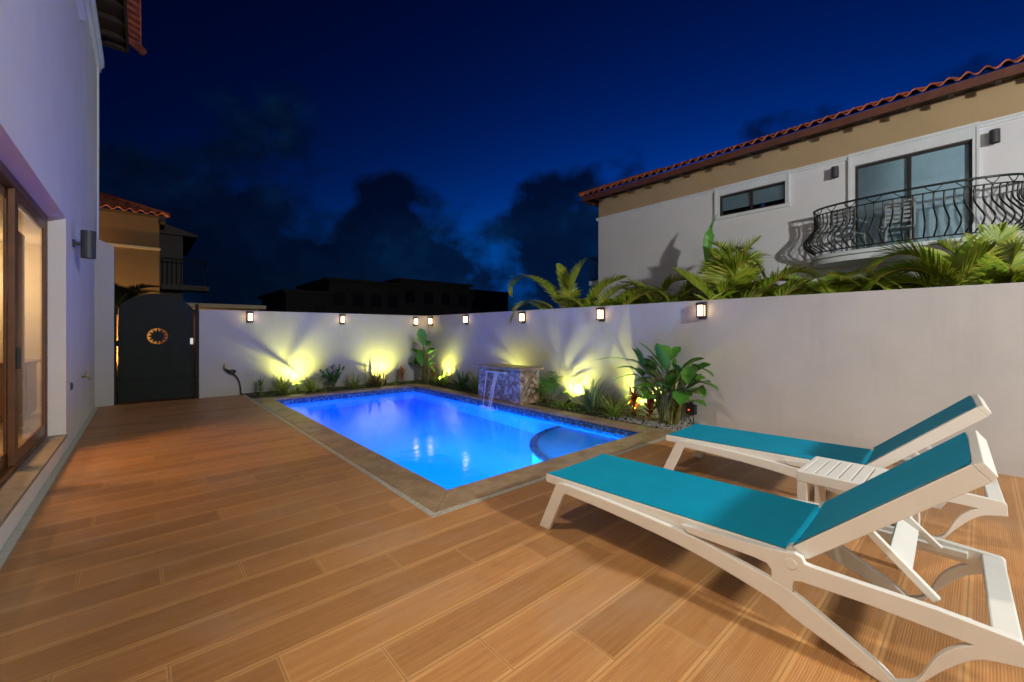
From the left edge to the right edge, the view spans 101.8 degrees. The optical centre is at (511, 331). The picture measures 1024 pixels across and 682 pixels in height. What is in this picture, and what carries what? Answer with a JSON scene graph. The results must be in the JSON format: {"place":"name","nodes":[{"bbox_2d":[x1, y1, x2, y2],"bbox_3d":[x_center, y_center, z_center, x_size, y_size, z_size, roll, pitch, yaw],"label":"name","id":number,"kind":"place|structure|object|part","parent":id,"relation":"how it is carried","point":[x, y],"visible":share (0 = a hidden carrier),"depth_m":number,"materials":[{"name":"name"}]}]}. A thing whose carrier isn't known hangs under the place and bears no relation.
{"place":"outdoors","nodes":[
{"label":"outdoors","id":0,"kind":"place"},
{"bbox_2d":[100,192,208,380],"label":"ochre house","id":1,"kind":"structure","parent":0,"point":[153,250],"depth_m":13.54,"materials":[{"name":"paint"}]},
{"bbox_2d":[187,303,265,310],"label":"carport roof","id":2,"kind":"structure","parent":1,"relation":"attached to","point":[230,307],"depth_m":13.23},
{"bbox_2d":[117,377,194,404],"bbox_3d":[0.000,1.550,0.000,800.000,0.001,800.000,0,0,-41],"label":"ground","id":3,"kind":"structure","parent":0,"point":[135,402],"depth_m":9.38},
{"bbox_2d":[0,407,98,569],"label":"drain channel","id":4,"kind":"object","parent":3,"relation":"on","point":[13,539],"visible":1,"depth_m":3.66,"materials":[{"name":"metal"}]},
{"bbox_2d":[0,0,146,549],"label":"villa","id":5,"kind":"object","parent":3,"relation":"on","point":[51,60],"visible":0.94,"depth_m":5.15,"materials":[{"name":"white paint"}]},
{"bbox_2d":[0,359,40,418],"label":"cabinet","id":6,"kind":"object","parent":5,"relation":"in","point":[30,386],"visible":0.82,"depth_m":6.19,"materials":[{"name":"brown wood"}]},
{"bbox_3d":[-7.285,0.855,5.888,0.520,0.690,0.023,0,0,-41],"label":"door","id":7,"kind":"part","parent":6,"relation":"part of","materials":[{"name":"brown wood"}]},
{"bbox_2d":[18,231,24,429],"bbox_3d":[-6.454,-0.020,5.411,0.090,2.560,0.556,0,0,-41],"label":"curtain","id":8,"kind":"object","parent":5,"relation":"hanging from","point":[21,325],"visible":0.33,"depth_m":5.48,"materials":[{"name":"beige fabric"}]},
{"bbox_2d":[0,160,47,485],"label":"sliding door","id":9,"kind":"structure","parent":5,"relation":"in","point":[14,196],"depth_m":3.88,"materials":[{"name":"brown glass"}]},
{"bbox_2d":[72,230,95,258],"bbox_3d":[-5.957,-1.220,5.798,0.231,0.380,0.156,0,0,-41],"label":"wall lamp","id":10,"kind":"object","parent":5,"relation":"attached to","point":[87,243],"visible":1,"depth_m":5.76,"materials":[{"name":"grey metal"}]},
{"bbox_2d":[95,238,114,406],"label":"wing wall","id":11,"kind":"structure","parent":3,"relation":"on","point":[104,313],"depth_m":8.38,"materials":[{"name":"white paint"}]},
{"bbox_2d":[115,283,165,395],"bbox_3d":[-9.634,0.180,10.006,2.177,2.741,2.056,0,0,-41],"label":"palm tree","id":12,"kind":"object","parent":3,"relation":"on","point":[123,294],"visible":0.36,"depth_m":10.00,"materials":[{"name":"black plant"}]},
{"bbox_2d":[258,289,334,312],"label":"apartment block","id":13,"kind":"structure","parent":3,"relation":"on","point":[287,300],"depth_m":37.49,"materials":[{"name":"black metal"}]},
{"bbox_2d":[291,304,303,311],"bbox_3d":[-18.924,-1.750,36.704,1.100,1.300,0.130,0,0,-41],"label":"window","id":14,"kind":"structure","parent":13,"relation":"in","point":[294,307],"depth_m":36.65,"materials":[{"name":"black glass"}]},
{"bbox_2d":[313,305,325,312],"bbox_3d":[-17.537,-1.750,37.929,1.100,1.300,0.130,0,0,-41],"label":"window","id":15,"kind":"structure","parent":13,"relation":"in","point":[316,308],"depth_m":37.86,"materials":[{"name":"black glass"}]},
{"bbox_2d":[199,309,427,397],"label":"garden wall","id":16,"kind":"structure","parent":3,"relation":"on","point":[273,344],"depth_m":10.76,"materials":[{"name":"white paint"}]},
{"bbox_2d":[114,294,198,404],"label":"garden gate","id":17,"kind":"structure","parent":16,"relation":"attached to","point":[148,370],"depth_m":8.92,"materials":[{"name":"black metal"}]},
{"bbox_2d":[246,311,253,322],"bbox_3d":[-6.297,-0.355,10.001,0.132,0.280,0.112,0,0,-41],"label":"wall lantern","id":18,"kind":"object","parent":16,"relation":"attached to","point":[249,316],"depth_m":9.99,"materials":[{"name":"white glass"}]},
{"bbox_2d":[339,314,345,323],"bbox_3d":[-4.660,-0.342,11.447,0.132,0.280,0.112,0,0,-41],"label":"wall lantern","id":19,"kind":"object","parent":16,"relation":"attached to","point":[342,318],"depth_m":11.44,"materials":[{"name":"white glass"}]},
{"bbox_2d":[413,317,418,325],"bbox_3d":[-2.988,-0.322,12.925,0.132,0.280,0.112,0,0,-41],"label":"wall lantern","id":20,"kind":"object","parent":16,"relation":"attached to","point":[415,321],"depth_m":12.90,"materials":[{"name":"white glass"}]},
{"bbox_3d":[-6.679,0.788,9.662,0.086,0.137,0.114,0,0,-41],"label":"garden tap","id":21,"kind":"object","parent":16,"relation":"attached to","visible":0},
{"bbox_2d":[224,368,276,394],"bbox_3d":[-6.255,1.169,10.009,0.098,0.656,1.119,0,0,43],"label":"garden hose","id":22,"kind":"object","parent":21,"relation":"hanging from","point":[228,371],"visible":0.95,"depth_m":9.84,"materials":[{"name":"black rubber"}]},
{"bbox_2d":[507,257,673,322],"bbox_3d":[1.696,-0.111,9.969,4.280,3.340,1.844,0,0,31],"label":"palm tree","id":23,"kind":"object","parent":3,"relation":"on","point":[569,296],"visible":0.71,"depth_m":9.75,"materials":[{"name":"green plant"}]},
{"bbox_2d":[612,266,723,303],"bbox_3d":[3.539,0.046,10.140,2.232,3.022,3.529,0,0,-19],"label":"palm tree","id":24,"kind":"object","parent":3,"relation":"on","point":[659,296],"visible":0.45,"depth_m":9.67,"materials":[{"name":"green plant"}]},
{"bbox_2d":[428,282,1023,477],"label":"garden wall","id":25,"kind":"structure","parent":3,"relation":"on","point":[866,369],"depth_m":5.67,"materials":[{"name":"white paint"}]},
{"bbox_2d":[428,317,432,325],"bbox_3d":[-2.551,-0.332,13.026,0.112,0.280,0.132,0,0,-41],"label":"wall lantern","id":26,"kind":"object","parent":25,"relation":"attached to","point":[430,321],"depth_m":13.00,"materials":[{"name":"white glass"}]},
{"bbox_2d":[463,315,468,324],"bbox_3d":[-1.296,-0.342,11.605,0.112,0.280,0.132,0,0,-41],"label":"wall lantern","id":27,"kind":"object","parent":25,"relation":"attached to","point":[466,319],"depth_m":11.57,"materials":[{"name":"white glass"}]},
{"bbox_2d":[518,311,525,322],"bbox_3d":[0.237,-0.342,9.870,0.112,0.280,0.132,0,0,-41],"label":"wall lantern","id":28,"kind":"object","parent":25,"relation":"attached to","point":[522,317],"depth_m":9.85,"materials":[{"name":"white glass"}]},
{"bbox_2d":[596,307,604,321],"bbox_3d":[1.737,-0.342,8.174,0.112,0.280,0.132,0,0,-41],"label":"wall lantern","id":29,"kind":"object","parent":25,"relation":"attached to","point":[600,314],"depth_m":8.15,"materials":[{"name":"white glass"}]},
{"bbox_2d":[686,402,696,423],"bbox_3d":[2.927,1.326,6.817,0.124,0.343,0.160,0,0,-41],"label":"outdoor socket","id":30,"kind":"object","parent":25,"relation":"attached to","point":[691,407],"visible":0.99,"depth_m":6.80,"materials":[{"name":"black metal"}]},
{"bbox_2d":[696,302,706,318],"bbox_3d":[3.046,-0.342,6.692,0.112,0.280,0.132,0,0,-41],"label":"wall lantern","id":31,"kind":"object","parent":25,"relation":"attached to","point":[702,310],"depth_m":6.67,"materials":[{"name":"white glass"}]},
{"bbox_2d":[674,215,777,300],"bbox_3d":[5.003,-0.717,9.822,2.330,4.552,3.968,0,0,-20],"label":"palm tree","id":32,"kind":"object","parent":3,"relation":"on","point":[728,270],"visible":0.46,"depth_m":9.47,"materials":[{"name":"green plant"}]},
{"bbox_2d":[703,260,846,298],"bbox_3d":[5.668,0.100,8.895,2.157,2.913,3.096,0,0,-11],"label":"palm tree","id":33,"kind":"object","parent":3,"relation":"on","point":[788,288],"visible":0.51,"depth_m":8.28,"materials":[{"name":"green plant"}]},
{"bbox_2d":[761,230,1023,293],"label":"palm tree","id":34,"kind":"object","parent":3,"relation":"on","point":[944,269],"visible":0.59,"depth_m":6.98,"materials":[{"name":"green plant"}]},
{"bbox_2d":[856,221,1023,289],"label":"palm tree","id":35,"kind":"object","parent":3,"relation":"on","point":[1006,236],"visible":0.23,"depth_m":6.67,"materials":[{"name":"green plant"}]},
{"bbox_2d":[296,277,404,314],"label":"apartment block","id":36,"kind":"structure","parent":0,"point":[353,296],"depth_m":41.26,"materials":[{"name":"black metal"}]},
{"bbox_2d":[333,291,344,305],"bbox_3d":[-16.483,-3.150,39.662,1.100,1.300,0.130,0,0,-41],"label":"window","id":37,"kind":"structure","parent":36,"relation":"in","point":[339,297],"depth_m":39.62,"materials":[{"name":"black glass"}]},
{"bbox_2d":[353,293,363,306],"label":"window","id":38,"kind":"structure","parent":36,"relation":"in","point":[358,298],"depth_m":40.83,"materials":[{"name":"black glass"}]},
{"bbox_2d":[371,294,381,306],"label":"window","id":39,"kind":"structure","parent":36,"relation":"in","point":[376,299],"depth_m":42.04,"materials":[{"name":"black glass"}]},
{"bbox_2d":[388,295,397,307],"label":"window","id":40,"kind":"structure","parent":36,"relation":"in","point":[392,299],"depth_m":43.22,"materials":[{"name":"black glass"}]},
{"bbox_2d":[382,278,472,315],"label":"apartment block","id":41,"kind":"structure","parent":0,"point":[424,298],"depth_m":46.81,"materials":[{"name":"black metal"}]},
{"bbox_2d":[405,291,414,302],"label":"window","id":42,"kind":"structure","parent":41,"relation":"in","point":[409,295],"depth_m":44.94,"materials":[{"name":"black glass"}]},
{"bbox_2d":[424,292,432,303],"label":"window","id":43,"kind":"structure","parent":41,"relation":"in","point":[428,296],"depth_m":46.44,"materials":[{"name":"black glass"}]},
{"bbox_2d":[442,293,449,304],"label":"window","id":44,"kind":"structure","parent":41,"relation":"in","point":[445,297],"depth_m":47.91,"materials":[{"name":"black glass"}]},
{"bbox_2d":[458,294,465,305],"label":"window","id":45,"kind":"structure","parent":41,"relation":"in","point":[461,298],"depth_m":49.38,"materials":[{"name":"black glass"}]},
{"bbox_2d":[278,387,637,436],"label":"swimming pool","id":46,"kind":"structure","parent":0,"point":[586,425],"depth_m":9.28,"materials":[{"name":"blue"}]},
{"bbox_2d":[284,390,626,489],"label":"pool water","id":47,"kind":"structure","parent":46,"relation":"in","point":[447,443],"depth_m":6.67,"materials":[{"name":"blue liquid"}]},
{"bbox_2d":[252,383,677,512],"bbox_3d":[-1.567,1.520,7.850,4.448,0.051,7.840,0,0,-41],"label":"pool coping","id":48,"kind":"object","parent":46,"relation":"part of","point":[430,495],"visible":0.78,"depth_m":5.11,"materials":[{"name":"stone"}]},
{"bbox_2d":[247,379,691,428],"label":"planting bed soil","id":49,"kind":"structure","parent":0,"point":[542,404],"depth_m":9.84,"materials":[{"name":"brown soil"}]},
{"bbox_2d":[253,376,267,394],"bbox_3d":[-5.917,1.280,9.821,0.471,0.460,0.397,0,0,6],"label":"palm","id":50,"kind":"object","parent":49,"relation":"on","point":[260,385],"visible":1,"depth_m":9.82,"materials":[{"name":"green plant"}]},
{"bbox_2d":[256,372,307,393],"bbox_3d":[-5.543,1.204,10.055,1.022,0.626,1.162,0,0,6],"label":"grass clump","id":51,"kind":"object","parent":49,"relation":"on","point":[284,387],"visible":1,"depth_m":9.98,"materials":[{"name":"green plant"}]},
{"bbox_2d":[288,374,327,394],"bbox_3d":[-5.041,1.260,10.469,1.117,0.624,1.189,0,0,-41],"label":"grass clump","id":52,"kind":"object","parent":49,"relation":"on","point":[312,387],"visible":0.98,"depth_m":10.43,"materials":[{"name":"green plant"}]},
{"bbox_2d":[319,363,344,389],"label":"leafy bush","id":53,"kind":"object","parent":49,"relation":"on","point":[331,377],"visible":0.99,"depth_m":10.77,"materials":[{"name":"green plant"}]},
{"bbox_2d":[340,368,370,387],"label":"grass clump","id":54,"kind":"object","parent":49,"relation":"on","point":[354,382],"visible":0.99,"depth_m":11.13,"materials":[{"name":"green plant"}]},
{"bbox_2d":[363,367,391,385],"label":"bronze plant","id":55,"kind":"object","parent":49,"relation":"on","point":[373,381],"visible":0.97,"depth_m":11.60,"materials":[{"name":"green plant"}]},
{"bbox_2d":[396,364,406,381],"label":"red plant","id":56,"kind":"object","parent":49,"relation":"on","point":[402,372],"visible":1,"depth_m":12.27,"materials":[{"name":"orange plant"}]},
{"bbox_2d":[408,328,437,382],"bbox_3d":[-2.763,0.710,12.576,0.552,1.628,2.330,0,0,-35],"label":"corner plant","id":57,"kind":"object","parent":49,"relation":"on","point":[423,359],"visible":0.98,"depth_m":12.22,"materials":[{"name":"green plant"}]},
{"bbox_2d":[429,364,437,380],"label":"red plant","id":58,"kind":"object","parent":49,"relation":"on","point":[433,373],"visible":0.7,"depth_m":12.48,"materials":[{"name":"orange plant"}]},
{"bbox_2d":[432,370,453,385],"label":"grass clump","id":59,"kind":"object","parent":49,"relation":"on","point":[443,380],"visible":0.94,"depth_m":11.75,"materials":[{"name":"green plant"}]},
{"bbox_2d":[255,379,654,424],"bbox_3d":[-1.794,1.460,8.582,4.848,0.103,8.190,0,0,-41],"label":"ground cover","id":60,"kind":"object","parent":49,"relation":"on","point":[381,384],"visible":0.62,"depth_m":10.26,"materials":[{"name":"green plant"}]},
{"bbox_2d":[442,369,474,388],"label":"dark leaf plant","id":61,"kind":"object","parent":49,"relation":"on","point":[464,381],"visible":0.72,"depth_m":10.97,"materials":[{"name":"green plant"}]},
{"bbox_2d":[461,371,477,391],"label":"grass clump","id":62,"kind":"object","parent":49,"relation":"on","point":[475,382],"visible":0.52,"depth_m":10.31,"materials":[{"name":"green plant"}]},
{"bbox_2d":[474,363,543,410],"bbox_3d":[-0.247,1.194,9.076,1.070,0.878,1.570,0,0,-41],"label":"stone fountain","id":63,"kind":"object","parent":49,"relation":"on","point":[511,383],"visible":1,"depth_m":8.80,"materials":[{"name":"stone"}]},
{"bbox_2d":[532,370,571,402],"bbox_3d":[0.690,1.175,8.874,1.196,0.655,0.984,0,0,-10],"label":"areca palm","id":64,"kind":"object","parent":49,"relation":"on","point":[545,384],"visible":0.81,"depth_m":8.90,"materials":[{"name":"green plant"}]},
{"bbox_2d":[536,381,582,402],"bbox_3d":[0.813,1.253,8.740,0.913,0.526,1.591,0,0,-41],"label":"grass clump","id":65,"kind":"object","parent":49,"relation":"on","point":[541,396],"visible":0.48,"depth_m":8.87,"materials":[{"name":"green plant"}]},
{"bbox_2d":[549,397,579,410],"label":"grass clump","id":66,"kind":"object","parent":49,"relation":"on","point":[565,406],"visible":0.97,"depth_m":8.14,"materials":[{"name":"green plant"}]},
{"bbox_2d":[563,371,613,412],"bbox_3d":[1.466,1.133,7.814,1.096,0.768,1.125,0,0,13],"label":"grass clump","id":67,"kind":"object","parent":49,"relation":"on","point":[589,399],"visible":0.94,"depth_m":7.76,"materials":[{"name":"green plant"}]},
{"bbox_2d":[585,393,627,411],"bbox_3d":[1.789,1.298,7.747,0.962,0.454,1.127,0,0,7],"label":"grass clump","id":68,"kind":"object","parent":49,"relation":"on","point":[604,408],"visible":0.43,"depth_m":7.78,"materials":[{"name":"green plant"}]},
{"bbox_2d":[584,389,646,420],"bbox_3d":[1.814,1.273,7.293,1.193,0.487,1.070,0,0,-41],"label":"grass clump","id":69,"kind":"object","parent":49,"relation":"on","point":[617,410],"visible":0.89,"depth_m":7.28,"materials":[{"name":"green plant"}]},
{"bbox_2d":[626,386,643,417],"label":"red plant","id":70,"kind":"object","parent":49,"relation":"on","point":[634,398],"visible":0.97,"depth_m":7.23,"materials":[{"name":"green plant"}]},
{"bbox_2d":[599,411,699,430],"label":"gravel","id":71,"kind":"structure","parent":49,"relation":"on","point":[684,424],"depth_m":6.80,"materials":[{"name":"grey gravel"}]},
{"bbox_2d":[639,391,661,420],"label":"red plant","id":72,"kind":"object","parent":49,"relation":"on","point":[650,406],"visible":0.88,"depth_m":6.90,"materials":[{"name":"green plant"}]},
{"bbox_2d":[597,343,718,425],"bbox_3d":[2.334,0.851,6.981,0.702,1.352,2.426,0,0,-41],"label":"banana plant","id":73,"kind":"object","parent":49,"relation":"on","point":[671,400],"visible":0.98,"depth_m":6.66,"materials":[{"name":"green plant"}]},
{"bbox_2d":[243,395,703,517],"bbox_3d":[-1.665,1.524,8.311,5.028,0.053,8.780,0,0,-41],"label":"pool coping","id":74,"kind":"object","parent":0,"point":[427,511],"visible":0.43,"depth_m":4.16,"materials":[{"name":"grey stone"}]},
{"bbox_2d":[470,289,508,312],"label":"apartment block","id":75,"kind":"structure","parent":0,"point":[483,301],"depth_m":52.60,"materials":[{"name":"black concrete"}]},
{"bbox_2d":[471,300,478,310],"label":"window","id":76,"kind":"structure","parent":75,"relation":"in","point":[474,303],"depth_m":51.31,"materials":[{"name":"black glass"}]},
{"bbox_2d":[485,301,491,310],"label":"window","id":77,"kind":"structure","parent":75,"relation":"in","point":[488,304],"depth_m":52.71,"materials":[{"name":"black glass"}]},
{"bbox_2d":[499,302,504,311],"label":"window","id":78,"kind":"structure","parent":75,"relation":"in","point":[501,304],"depth_m":54.13,"materials":[{"name":"black glass"}]},
{"bbox_2d":[0,395,1023,681],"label":"deck floor","id":79,"kind":"structure","parent":0,"point":[228,539],"depth_m":2.49,"materials":[{"name":"brown wood"}]},
{"bbox_2d":[540,430,1023,681],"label":"sun lounger","id":80,"kind":"object","parent":79,"relation":"on","point":[688,511],"visible":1,"depth_m":2.09,"materials":[{"name":"teal fabric"}]},
{"bbox_2d":[663,394,1007,538],"bbox_3d":[2.722,1.000,3.873,0.849,0.999,2.384,0,0,-44],"label":"sun lounger","id":81,"kind":"object","parent":79,"relation":"on","point":[701,440],"visible":0.55,"depth_m":3.61,"materials":[{"name":"white plastic"}]},
{"bbox_2d":[797,456,919,569],"bbox_3d":[2.476,1.255,2.982,0.540,0.490,0.610,0,0,-41],"label":"side table","id":82,"kind":"object","parent":79,"relation":"on","point":[821,474],"visible":0.48,"depth_m":3.00,"materials":[{"name":"white plastic"}]},
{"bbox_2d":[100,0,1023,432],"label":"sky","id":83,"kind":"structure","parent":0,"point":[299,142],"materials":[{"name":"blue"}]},
{"bbox_2d":[578,55,1023,305],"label":"neighbour house","id":84,"kind":"structure","parent":0,"point":[945,163],"depth_m":9.46,"materials":[{"name":"white paint"}]},
{"bbox_2d":[714,173,790,220],"bbox_3d":[6.313,-3.525,11.009,0.165,0.830,1.844,0,0,-41],"label":"window","id":85,"kind":"structure","parent":84,"relation":"in","point":[778,191],"depth_m":10.97,"materials":[{"name":"clear glass"}]},
{"bbox_2d":[831,166,838,178],"bbox_3d":[7.430,-3.660,9.563,0.200,0.240,0.140,0,0,-41],"label":"wall lamp","id":86,"kind":"object","parent":84,"relation":"attached to","point":[834,171],"visible":1,"depth_m":9.49,"materials":[{"name":"grey metal"}]},
{"bbox_2d":[829,207,867,252],"bbox_3d":[7.366,-2.172,9.113,0.498,0.946,0.555,0,0,-26],"label":"plastic chair","id":87,"kind":"object","parent":84,"relation":"on","point":[853,234],"visible":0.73,"depth_m":9.00,"materials":[{"name":"white plastic"}]},
{"bbox_2d":[880,198,917,245],"bbox_3d":[7.942,-2.172,8.552,0.555,0.946,0.498,0,0,39],"label":"plastic chair","id":88,"kind":"object","parent":84,"relation":"on","point":[885,231],"visible":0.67,"depth_m":8.41,"materials":[{"name":"white plastic"}]},
{"bbox_2d":[848,125,979,249],"bbox_3d":[8.324,-2.855,8.733,0.165,2.170,1.984,0,0,-41],"label":"sliding door","id":89,"kind":"structure","parent":84,"relation":"in","point":[961,160],"depth_m":8.62,"materials":[{"name":"clear glass"}]},
{"bbox_2d":[989,128,1000,143],"bbox_3d":[9.014,-3.640,7.770,0.200,0.240,0.140,0,0,-41],"label":"wall lamp","id":90,"kind":"object","parent":84,"relation":"attached to","point":[994,136],"visible":1,"depth_m":7.71,"materials":[{"name":"grey metal"}]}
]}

